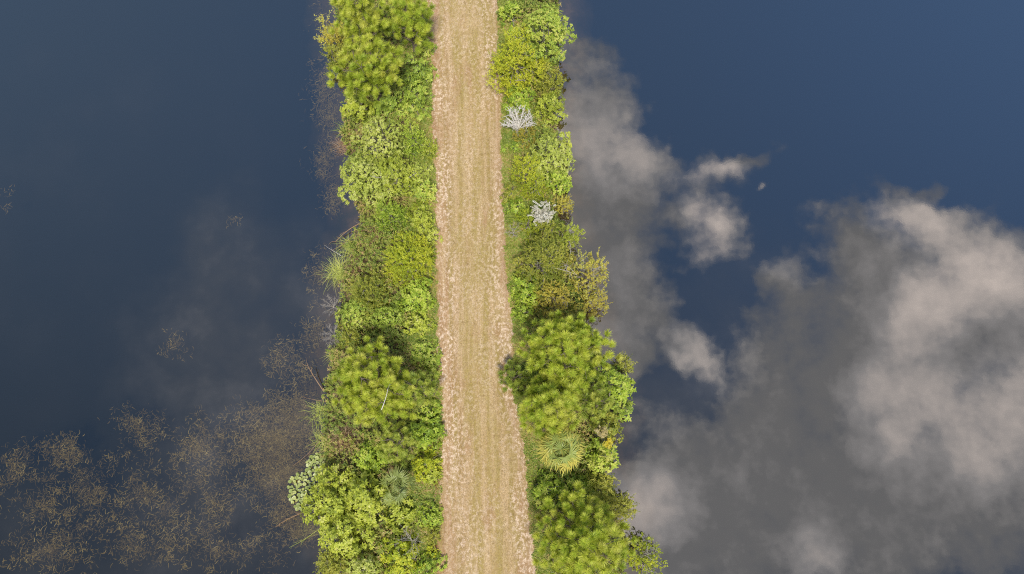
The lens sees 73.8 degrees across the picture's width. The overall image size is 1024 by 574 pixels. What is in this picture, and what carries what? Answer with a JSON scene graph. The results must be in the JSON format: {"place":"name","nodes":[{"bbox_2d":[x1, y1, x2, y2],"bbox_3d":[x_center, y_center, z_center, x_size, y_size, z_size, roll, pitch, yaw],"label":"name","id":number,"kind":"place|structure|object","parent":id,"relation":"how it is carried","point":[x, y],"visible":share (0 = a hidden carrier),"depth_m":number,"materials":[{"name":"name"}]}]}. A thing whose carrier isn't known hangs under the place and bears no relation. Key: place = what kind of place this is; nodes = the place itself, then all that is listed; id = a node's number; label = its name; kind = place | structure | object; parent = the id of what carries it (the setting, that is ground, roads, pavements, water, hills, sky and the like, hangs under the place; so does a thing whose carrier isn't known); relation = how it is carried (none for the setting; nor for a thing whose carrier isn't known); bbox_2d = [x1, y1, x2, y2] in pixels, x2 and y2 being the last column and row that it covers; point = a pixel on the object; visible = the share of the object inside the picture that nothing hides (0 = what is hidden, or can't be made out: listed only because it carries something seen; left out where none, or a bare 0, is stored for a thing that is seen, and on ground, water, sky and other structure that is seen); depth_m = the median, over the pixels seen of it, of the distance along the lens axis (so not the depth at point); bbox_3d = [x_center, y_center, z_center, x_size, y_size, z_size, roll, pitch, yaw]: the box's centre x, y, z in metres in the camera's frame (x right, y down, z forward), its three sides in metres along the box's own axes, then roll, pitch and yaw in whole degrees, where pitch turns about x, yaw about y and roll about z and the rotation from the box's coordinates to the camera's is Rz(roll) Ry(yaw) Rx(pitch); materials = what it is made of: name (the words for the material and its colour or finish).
{"place":"outdoors","nodes":[
{"label":"outdoors","id":0,"kind":"place"},
{"bbox_2d":[326,418,356,452],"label":"dead grass","id":1,"kind":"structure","parent":0,"point":[342,441],"depth_m":39.95,"materials":[{"name":"plant"}]},
{"bbox_2d":[339,255,371,283],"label":"dead grass","id":2,"kind":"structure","parent":0,"point":[353,269],"depth_m":42.25,"materials":[{"name":"plant"}]},
{"bbox_2d":[422,0,538,573],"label":"dirt path","id":3,"kind":"structure","parent":0,"point":[478,556],"depth_m":41.24,"materials":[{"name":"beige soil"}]},
{"bbox_2d":[0,0,1023,573],"bbox_3d":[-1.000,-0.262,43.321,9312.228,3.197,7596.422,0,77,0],"label":"water","id":4,"kind":"structure","parent":0,"point":[800,222],"depth_m":44.74,"materials":[{"name":"liquid"}]},
{"bbox_2d":[299,399,338,432],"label":"reed clump","id":5,"kind":"object","parent":4,"relation":"on","point":[317,410],"visible":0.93,"depth_m":40.76,"materials":[{"name":"green plant"}]},
{"bbox_2d":[305,422,346,460],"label":"reed clump","id":6,"kind":"object","parent":4,"relation":"on","point":[318,436],"visible":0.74,"depth_m":40.27,"materials":[{"name":"plant"}]},
{"bbox_2d":[312,541,348,573],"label":"shrub","id":7,"kind":"object","parent":4,"relation":"on","point":[323,566],"visible":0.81,"depth_m":37.27,"materials":[{"name":"green plant"}]},
{"bbox_2d":[314,10,346,50],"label":"shrub","id":8,"kind":"object","parent":4,"relation":"on","point":[330,39],"visible":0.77,"depth_m":44.78,"materials":[{"name":"yellow plant"}]},
{"bbox_2d":[300,463,362,530],"bbox_3d":[-10.040,11.783,38.061,3.761,3.324,3.795,0,77,0],"label":"shrub","id":9,"kind":"object","parent":4,"relation":"on","point":[333,492],"visible":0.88,"depth_m":37.80,"materials":[{"name":"green plant"}]},
{"bbox_2d":[319,42,347,77],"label":"shrub","id":10,"kind":"object","parent":4,"relation":"on","point":[333,55],"visible":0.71,"depth_m":44.45,"materials":[{"name":"green plant"}]},
{"bbox_2d":[318,247,352,289],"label":"reed clump","id":11,"kind":"object","parent":4,"relation":"on","point":[333,268],"visible":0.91,"depth_m":42.59,"materials":[{"name":"green plant"}]},
{"bbox_2d":[329,135,351,155],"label":"dead grass","id":12,"kind":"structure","parent":4,"relation":"on","point":[339,144],"depth_m":44.61,"materials":[{"name":"plant"}]},
{"bbox_2d":[332,235,360,264],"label":"reed clump","id":13,"kind":"object","parent":4,"relation":"on","point":[344,246],"visible":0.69,"depth_m":42.96,"materials":[{"name":"green plant"}]},
{"bbox_2d":[318,506,377,559],"bbox_3d":[-9.137,13.509,37.662,3.369,3.120,3.058,0,77,0],"label":"shrub","id":14,"kind":"object","parent":4,"relation":"on","point":[343,531],"visible":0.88,"depth_m":37.36,"materials":[{"name":"green plant"}]},
{"bbox_2d":[336,321,362,348],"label":"shrub","id":15,"kind":"object","parent":4,"relation":"on","point":[353,336],"visible":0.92,"depth_m":40.58,"materials":[{"name":"green plant"}]},
{"bbox_2d":[335,297,373,328],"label":"shrub","id":16,"kind":"object","parent":4,"relation":"on","point":[352,308],"visible":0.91,"depth_m":40.30,"materials":[{"name":"green plant"}]},
{"bbox_2d":[339,86,374,123],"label":"shrub","id":17,"kind":"object","parent":4,"relation":"on","point":[352,104],"visible":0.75,"depth_m":43.23,"materials":[{"name":"green plant"}]},
{"bbox_2d":[327,0,391,68],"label":"pine tree","id":18,"kind":"object","parent":4,"relation":"on","point":[352,9],"visible":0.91,"depth_m":39.27,"materials":[{"name":"green plant"}]},
{"bbox_2d":[326,24,403,107],"bbox_3d":[-8.657,-12.583,41.053,4.850,7.398,4.265,0,77,0],"label":"pine tree","id":19,"kind":"object","parent":4,"relation":"on","point":[370,58],"visible":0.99,"depth_m":39.65,"materials":[{"name":"green plant"}]},
{"bbox_2d":[344,542,385,573],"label":"shrub","id":20,"kind":"object","parent":4,"relation":"on","point":[358,566],"visible":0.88,"depth_m":37.32,"materials":[{"name":"green plant"}]},
{"bbox_2d":[337,150,400,211],"bbox_3d":[-8.643,-6.516,41.360,3.719,4.701,3.914,0,77,0],"label":"broadleaf tree","id":21,"kind":"object","parent":4,"relation":"on","point":[366,182],"visible":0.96,"depth_m":40.19,"materials":[{"name":"green plant"}]},
{"bbox_2d":[345,467,392,528],"bbox_3d":[-8.107,11.701,37.672,2.785,3.622,3.354,0,77,0],"label":"shrub","id":22,"kind":"object","parent":4,"relation":"on","point":[359,496],"visible":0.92,"depth_m":37.45,"materials":[{"name":"green plant"}]},
{"bbox_2d":[346,264,391,317],"bbox_3d":[-8.516,0.224,40.638,2.817,3.142,3.496,0,77,0],"label":"shrub","id":23,"kind":"object","parent":4,"relation":"on","point":[371,284],"visible":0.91,"depth_m":40.56,"materials":[{"name":"green plant"}]},
{"bbox_2d":[352,437,391,476],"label":"shrub","id":24,"kind":"object","parent":4,"relation":"on","point":[369,452],"visible":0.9,"depth_m":38.65,"materials":[{"name":"green plant"}]},
{"bbox_2d":[330,334,416,428],"bbox_3d":[-7.332,5.626,37.227,4.520,6.581,5.386,-41,80,-9],"label":"pine tree","id":25,"kind":"object","parent":4,"relation":"on","point":[353,376],"visible":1,"depth_m":35.96,"materials":[{"name":"green plant"}]},
{"bbox_2d":[350,113,408,165],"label":"broadleaf tree","id":26,"kind":"object","parent":4,"relation":"on","point":[381,144],"visible":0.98,"depth_m":40.58,"materials":[{"name":"green plant"}]},
{"bbox_2d":[371,300,406,341],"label":"shrub","id":27,"kind":"object","parent":4,"relation":"on","point":[386,319],"visible":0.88,"depth_m":40.29,"materials":[{"name":"green plant"}]},
{"bbox_2d":[372,89,406,126],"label":"shrub","id":28,"kind":"object","parent":4,"relation":"on","point":[389,104],"visible":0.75,"depth_m":43.28,"materials":[{"name":"green plant"}]},
{"bbox_2d":[371,196,410,233],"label":"shrub","id":29,"kind":"object","parent":4,"relation":"on","point":[388,211],"visible":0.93,"depth_m":41.52,"materials":[{"name":"green plant"}]},
{"bbox_2d":[369,421,420,468],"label":"pine tree","id":30,"kind":"object","parent":4,"relation":"on","point":[397,448],"visible":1,"depth_m":36.97,"materials":[{"name":"green plant"}]},
{"bbox_2d":[372,153,421,200],"bbox_3d":[-6.973,-7.005,41.488,2.951,3.870,3.027,0,77,0],"label":"shrub","id":31,"kind":"object","parent":4,"relation":"on","point":[397,173],"visible":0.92,"depth_m":41.29,"materials":[{"name":"green plant"}]},
{"bbox_2d":[379,466,420,506],"bbox_3d":[-6.308,10.930,37.708,2.562,3.018,2.048,-39,80,-8],"label":"palmetto","id":32,"kind":"object","parent":4,"relation":"on","point":[398,481],"visible":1,"depth_m":36.75,"materials":[{"name":"green plant"}]},
{"bbox_2d":[375,532,425,573],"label":"shrub","id":33,"kind":"object","parent":4,"relation":"on","point":[399,557],"visible":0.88,"depth_m":37.08,"materials":[{"name":"green plant"}]},
{"bbox_2d":[383,496,422,535],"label":"shrub","id":34,"kind":"object","parent":4,"relation":"on","point":[407,516],"visible":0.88,"depth_m":37.86,"materials":[{"name":"green plant"}]},
{"bbox_2d":[379,0,435,52],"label":"pine tree","id":35,"kind":"object","parent":4,"relation":"on","point":[414,23],"visible":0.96,"depth_m":41.26,"materials":[{"name":"green plant"}]},
{"bbox_2d":[379,230,439,289],"bbox_3d":[-6.228,-1.609,40.760,3.574,3.716,3.998,0,77,0],"label":"broadleaf tree","id":36,"kind":"object","parent":4,"relation":"on","point":[400,252],"visible":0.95,"depth_m":40.75,"materials":[{"name":"green plant"}]},
{"bbox_2d":[392,115,436,159],"bbox_3d":[-6.144,-9.344,42.516,2.823,3.266,2.472,0,77,0],"label":"shrub","id":37,"kind":"object","parent":4,"relation":"on","point":[411,141],"visible":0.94,"depth_m":42.47,"materials":[{"name":"green plant"}]},
{"bbox_2d":[397,79,435,121],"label":"shrub","id":38,"kind":"object","parent":4,"relation":"on","point":[417,100],"visible":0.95,"depth_m":43.59,"materials":[{"name":"green plant"}]},
{"bbox_2d":[396,277,436,316],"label":"shrub","id":39,"kind":"object","parent":4,"relation":"on","point":[414,298],"visible":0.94,"depth_m":40.52,"materials":[{"name":"green plant"}]},
{"bbox_2d":[403,159,433,185],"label":"shrub","id":40,"kind":"object","parent":4,"relation":"on","point":[419,169],"visible":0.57,"depth_m":42.70,"materials":[{"name":"green plant"}]},
{"bbox_2d":[398,52,439,87],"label":"shrub","id":41,"kind":"object","parent":4,"relation":"on","point":[425,73],"visible":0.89,"depth_m":43.99,"materials":[{"name":"green plant"}]},
{"bbox_2d":[401,307,437,337],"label":"shrub","id":42,"kind":"object","parent":4,"relation":"on","point":[417,321],"visible":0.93,"depth_m":40.69,"materials":[{"name":"green plant"}]},
{"bbox_2d":[402,199,437,234],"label":"shrub","id":43,"kind":"object","parent":4,"relation":"on","point":[422,213],"visible":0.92,"depth_m":41.90,"materials":[{"name":"green plant"}]},
{"bbox_2d":[399,368,443,407],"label":"pine tree","id":44,"kind":"object","parent":4,"relation":"on","point":[419,391],"visible":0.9,"depth_m":37.36,"materials":[{"name":"green plant"}]},
{"bbox_2d":[411,174,437,209],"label":"shrub","id":45,"kind":"object","parent":4,"relation":"on","point":[427,192],"visible":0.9,"depth_m":42.07,"materials":[{"name":"green plant"}]},
{"bbox_2d":[403,411,447,452],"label":"shrub","id":46,"kind":"object","parent":4,"relation":"on","point":[425,431],"visible":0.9,"depth_m":38.94,"materials":[{"name":"green plant"}]},
{"bbox_2d":[408,333,443,370],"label":"shrub","id":47,"kind":"object","parent":4,"relation":"on","point":[421,349],"visible":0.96,"depth_m":40.15,"materials":[{"name":"green plant"}]},
{"bbox_2d":[411,445,442,481],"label":"shrub","id":48,"kind":"object","parent":4,"relation":"on","point":[428,462],"visible":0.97,"depth_m":38.70,"materials":[{"name":"green plant"}]},
{"bbox_2d":[417,36,437,57],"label":"shrub","id":49,"kind":"object","parent":4,"relation":"on","point":[425,49],"visible":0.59,"depth_m":44.76,"materials":[{"name":"green plant"}]},
{"bbox_2d":[414,500,443,528],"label":"shrub","id":50,"kind":"object","parent":4,"relation":"on","point":[426,518],"visible":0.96,"depth_m":38.25,"materials":[{"name":"green plant"}]},
{"bbox_2d":[418,139,439,162],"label":"shrub","id":51,"kind":"object","parent":4,"relation":"on","point":[433,149],"visible":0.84,"depth_m":42.98,"materials":[{"name":"green plant"}]},
{"bbox_2d":[412,550,447,573],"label":"shrub","id":52,"kind":"object","parent":4,"relation":"on","point":[431,563],"visible":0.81,"depth_m":37.61,"materials":[{"name":"green plant"}]},
{"bbox_2d":[421,523,440,547],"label":"shrub","id":53,"kind":"object","parent":4,"relation":"on","point":[431,536],"visible":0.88,"depth_m":38.11,"materials":[{"name":"green plant"}]},
{"bbox_2d":[421,396,442,417],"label":"shrub","id":54,"kind":"object","parent":4,"relation":"on","point":[428,408],"visible":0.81,"depth_m":39.43,"materials":[{"name":"green plant"}]},
{"bbox_2d":[422,463,442,484],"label":"shrub","id":55,"kind":"object","parent":4,"relation":"on","point":[430,478],"visible":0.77,"depth_m":38.74,"materials":[{"name":"green plant"}]},
{"bbox_2d":[424,359,441,379],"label":"shrub","id":56,"kind":"object","parent":4,"relation":"on","point":[436,372],"visible":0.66,"depth_m":40.25,"materials":[{"name":"green plant"}]},
{"bbox_2d":[424,227,442,244],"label":"shrub","id":57,"kind":"object","parent":4,"relation":"on","point":[431,236],"visible":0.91,"depth_m":41.72,"materials":[{"name":"green plant"}]},
{"bbox_2d":[318,0,628,573],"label":"undergrowth","id":58,"kind":"object","parent":4,"relation":"on","point":[514,245],"visible":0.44,"depth_m":41.16,"materials":[{"name":"green plant"}]},
{"bbox_2d":[496,0,525,33],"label":"shrub","id":59,"kind":"object","parent":4,"relation":"on","point":[509,7],"visible":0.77,"depth_m":44.87,"materials":[{"name":"green plant"}]},
{"bbox_2d":[499,178,522,203],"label":"shrub","id":60,"kind":"object","parent":4,"relation":"on","point":[510,191],"visible":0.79,"depth_m":42.40,"materials":[{"name":"green plant"}]},
{"bbox_2d":[501,196,529,216],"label":"shrub","id":61,"kind":"object","parent":4,"relation":"on","point":[514,208],"visible":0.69,"depth_m":42.15,"materials":[{"name":"green plant"}]},
{"bbox_2d":[482,22,550,102],"bbox_3d":[0.264,-14.317,42.716,4.363,4.597,4.684,0,77,0],"label":"broadleaf tree","id":62,"kind":"object","parent":4,"relation":"on","point":[504,67],"visible":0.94,"depth_m":42.75,"materials":[{"name":"green plant"}]},
{"bbox_2d":[498,356,536,398],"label":"shrub","id":63,"kind":"object","parent":4,"relation":"on","point":[519,380],"visible":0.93,"depth_m":39.22,"materials":[{"name":"green plant"}]},
{"bbox_2d":[500,103,535,135],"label":"shrub","id":64,"kind":"object","parent":4,"relation":"on","point":[515,124],"visible":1,"depth_m":42.29,"materials":[{"name":"white plant"}]},
{"bbox_2d":[502,79,536,114],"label":"shrub","id":65,"kind":"object","parent":4,"relation":"on","point":[514,100],"visible":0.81,"depth_m":43.63,"materials":[{"name":"green plant"}]},
{"bbox_2d":[509,301,533,327],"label":"shrub","id":66,"kind":"object","parent":4,"relation":"on","point":[523,314],"visible":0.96,"depth_m":40.65,"materials":[{"name":"green plant"}]},
{"bbox_2d":[507,152,541,190],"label":"shrub","id":67,"kind":"object","parent":4,"relation":"on","point":[523,171],"visible":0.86,"depth_m":40.89,"materials":[{"name":"green plant"}]},
{"bbox_2d":[508,268,541,308],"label":"shrub","id":68,"kind":"object","parent":4,"relation":"on","point":[525,288],"visible":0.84,"depth_m":40.69,"materials":[{"name":"green plant"}]},
{"bbox_2d":[508,207,541,244],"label":"shrub","id":69,"kind":"object","parent":4,"relation":"on","point":[527,220],"visible":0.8,"depth_m":41.54,"materials":[{"name":"green plant"}]},
{"bbox_2d":[512,121,538,149],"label":"shrub","id":70,"kind":"object","parent":4,"relation":"on","point":[522,133],"visible":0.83,"depth_m":43.23,"materials":[{"name":"green plant"}]},
{"bbox_2d":[520,170,549,205],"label":"broadleaf tree","id":71,"kind":"object","parent":4,"relation":"on","point":[536,191],"visible":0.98,"depth_m":41.81,"materials":[{"name":"green plant"}]},
{"bbox_2d":[527,200,555,224],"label":"bleached shrub","id":72,"kind":"object","parent":4,"relation":"on","point":[540,215],"visible":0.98,"depth_m":40.19,"materials":[{"name":"white plant"}]},
{"bbox_2d":[511,232,573,299],"bbox_3d":[1.916,-1.505,40.064,3.540,4.563,3.852,33,79,7],"label":"broadleaf tree","id":73,"kind":"object","parent":4,"relation":"on","point":[545,264],"visible":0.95,"depth_m":40.02,"materials":[{"name":"green plant"}]},
{"bbox_2d":[527,215,562,243],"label":"shrub","id":74,"kind":"object","parent":4,"relation":"on","point":[546,228],"visible":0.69,"depth_m":41.15,"materials":[{"name":"green plant"}]},
{"bbox_2d":[528,56,565,99],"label":"shrub","id":75,"kind":"object","parent":4,"relation":"on","point":[549,80],"visible":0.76,"depth_m":43.91,"materials":[{"name":"green plant"}]},
{"bbox_2d":[518,1,577,69],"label":"broadleaf tree","id":76,"kind":"object","parent":4,"relation":"on","point":[539,35],"visible":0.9,"depth_m":42.04,"materials":[{"name":"green plant"}]},
{"bbox_2d":[522,132,575,186],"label":"broadleaf tree","id":77,"kind":"object","parent":4,"relation":"on","point":[555,160],"visible":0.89,"depth_m":41.57,"materials":[{"name":"green plant"}]},
{"bbox_2d":[529,467,569,514],"bbox_3d":[2.190,11.370,38.561,2.361,2.553,2.414,-24,78,-5],"label":"shrub","id":78,"kind":"object","parent":4,"relation":"on","point":[544,488],"visible":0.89,"depth_m":38.15,"materials":[{"name":"green plant"}]},
{"bbox_2d":[518,369,581,438],"bbox_3d":[1.973,6.407,36.576,3.522,7.298,3.924,0,77,0],"label":"pine tree","id":79,"kind":"object","parent":4,"relation":"on","point":[558,409],"visible":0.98,"depth_m":34.89,"materials":[{"name":"green plant"}]},
{"bbox_2d":[533,90,568,134],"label":"shrub","id":80,"kind":"object","parent":4,"relation":"on","point":[551,103],"visible":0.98,"depth_m":42.89,"materials":[{"name":"green plant"}]},
{"bbox_2d":[532,279,577,322],"bbox_3d":[2.534,0.809,40.474,2.924,3.121,2.554,0,77,0],"label":"shrub","id":81,"kind":"object","parent":4,"relation":"on","point":[553,301],"visible":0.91,"depth_m":40.06,"materials":[{"name":"green plant"}]},
{"bbox_2d":[545,168,572,195],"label":"shrub","id":82,"kind":"object","parent":4,"relation":"on","point":[560,181],"visible":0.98,"depth_m":41.91,"materials":[{"name":"green plant"}]},
{"bbox_2d":[534,426,585,475],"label":"sabal palm","id":83,"kind":"object","parent":4,"relation":"on","point":[559,447],"visible":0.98,"depth_m":35.15,"materials":[{"name":"green plant"}]},
{"bbox_2d":[550,192,573,218],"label":"shrub","id":84,"kind":"object","parent":4,"relation":"on","point":[563,205],"visible":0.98,"depth_m":42.13,"materials":[{"name":"green plant"}]},
{"bbox_2d":[558,131,571,157],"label":"shrub","id":85,"kind":"object","parent":4,"relation":"on","point":[568,143],"visible":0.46,"depth_m":41.78,"materials":[{"name":"green plant"}]},
{"bbox_2d":[515,309,622,394],"bbox_3d":[3.002,3.618,37.541,5.307,7.027,4.991,-24,78,-5],"label":"pine tree","id":86,"kind":"object","parent":4,"relation":"on","point":[573,336],"visible":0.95,"depth_m":35.87,"materials":[{"name":"green plant"}]},
{"bbox_2d":[555,221,585,252],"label":"shrub","id":87,"kind":"object","parent":4,"relation":"on","point":[570,236],"visible":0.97,"depth_m":41.00,"materials":[{"name":"green plant"}]},
{"bbox_2d":[559,470,596,502],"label":"shrub","id":88,"kind":"object","parent":4,"relation":"on","point":[569,486],"visible":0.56,"depth_m":38.32,"materials":[{"name":"green plant"}]},
{"bbox_2d":[555,247,609,305],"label":"broadleaf tree","id":89,"kind":"object","parent":4,"relation":"on","point":[585,276],"visible":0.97,"depth_m":40.41,"materials":[{"name":"green plant"}]},
{"bbox_2d":[531,480,638,573],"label":"pine tree","id":90,"kind":"object","parent":4,"relation":"on","point":[580,555],"visible":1,"depth_m":34.48,"materials":[{"name":"green plant"}]},
{"bbox_2d":[577,286,612,317],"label":"shrub","id":91,"kind":"object","parent":4,"relation":"on","point":[589,305],"visible":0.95,"depth_m":40.59,"materials":[{"name":"green plant"}]},
{"bbox_2d":[577,383,618,424],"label":"shrub","id":92,"kind":"object","parent":4,"relation":"on","point":[590,406],"visible":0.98,"depth_m":36.77,"materials":[{"name":"green plant"}]},
{"bbox_2d":[592,425,607,437],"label":"cream flower","id":93,"kind":"object","parent":4,"relation":"on","point":[602,433],"visible":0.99,"depth_m":37.12,"materials":[{"name":"beige plant"}]},
{"bbox_2d":[581,467,620,504],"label":"shrub","id":94,"kind":"object","parent":4,"relation":"on","point":[603,483],"visible":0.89,"depth_m":37.90,"materials":[{"name":"green plant"}]},
{"bbox_2d":[584,437,620,474],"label":"shrub","id":95,"kind":"object","parent":4,"relation":"on","point":[602,457],"visible":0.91,"depth_m":38.39,"materials":[{"name":"green plant"}]},
{"bbox_2d":[589,411,623,443],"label":"shrub","id":96,"kind":"object","parent":4,"relation":"on","point":[611,425],"visible":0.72,"depth_m":38.90,"materials":[{"name":"green plant"}]},
{"bbox_2d":[593,364,636,409],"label":"broadleaf tree","id":97,"kind":"object","parent":4,"relation":"on","point":[613,384],"visible":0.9,"depth_m":38.55,"materials":[{"name":"green plant"}]},
{"bbox_2d":[601,351,637,373],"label":"shrub","id":98,"kind":"object","parent":4,"relation":"on","point":[629,368],"visible":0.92,"depth_m":39.92,"materials":[{"name":"green plant"}]},
{"bbox_2d":[609,398,634,421],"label":"shrub","id":99,"kind":"object","parent":4,"relation":"on","point":[627,407],"visible":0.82,"depth_m":39.55,"materials":[{"name":"green plant"}]},
{"bbox_2d":[606,489,639,523],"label":"shrub","id":100,"kind":"object","parent":4,"relation":"on","point":[624,504],"visible":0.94,"depth_m":37.76,"materials":[{"name":"green plant"}]},
{"bbox_2d":[624,532,667,573],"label":"shrub","id":101,"kind":"object","parent":4,"relation":"on","point":[639,559],"visible":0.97,"depth_m":37.58,"materials":[{"name":"green plant"}]},
{"label":"water","id":102,"kind":"structure","parent":0,"visible":0},
{"bbox_2d":[0,0,347,573],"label":"submerged weed","id":103,"kind":"object","parent":102,"relation":"in","point":[278,449],"visible":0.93,"depth_m":40.38,"materials":[{"name":"plant"}]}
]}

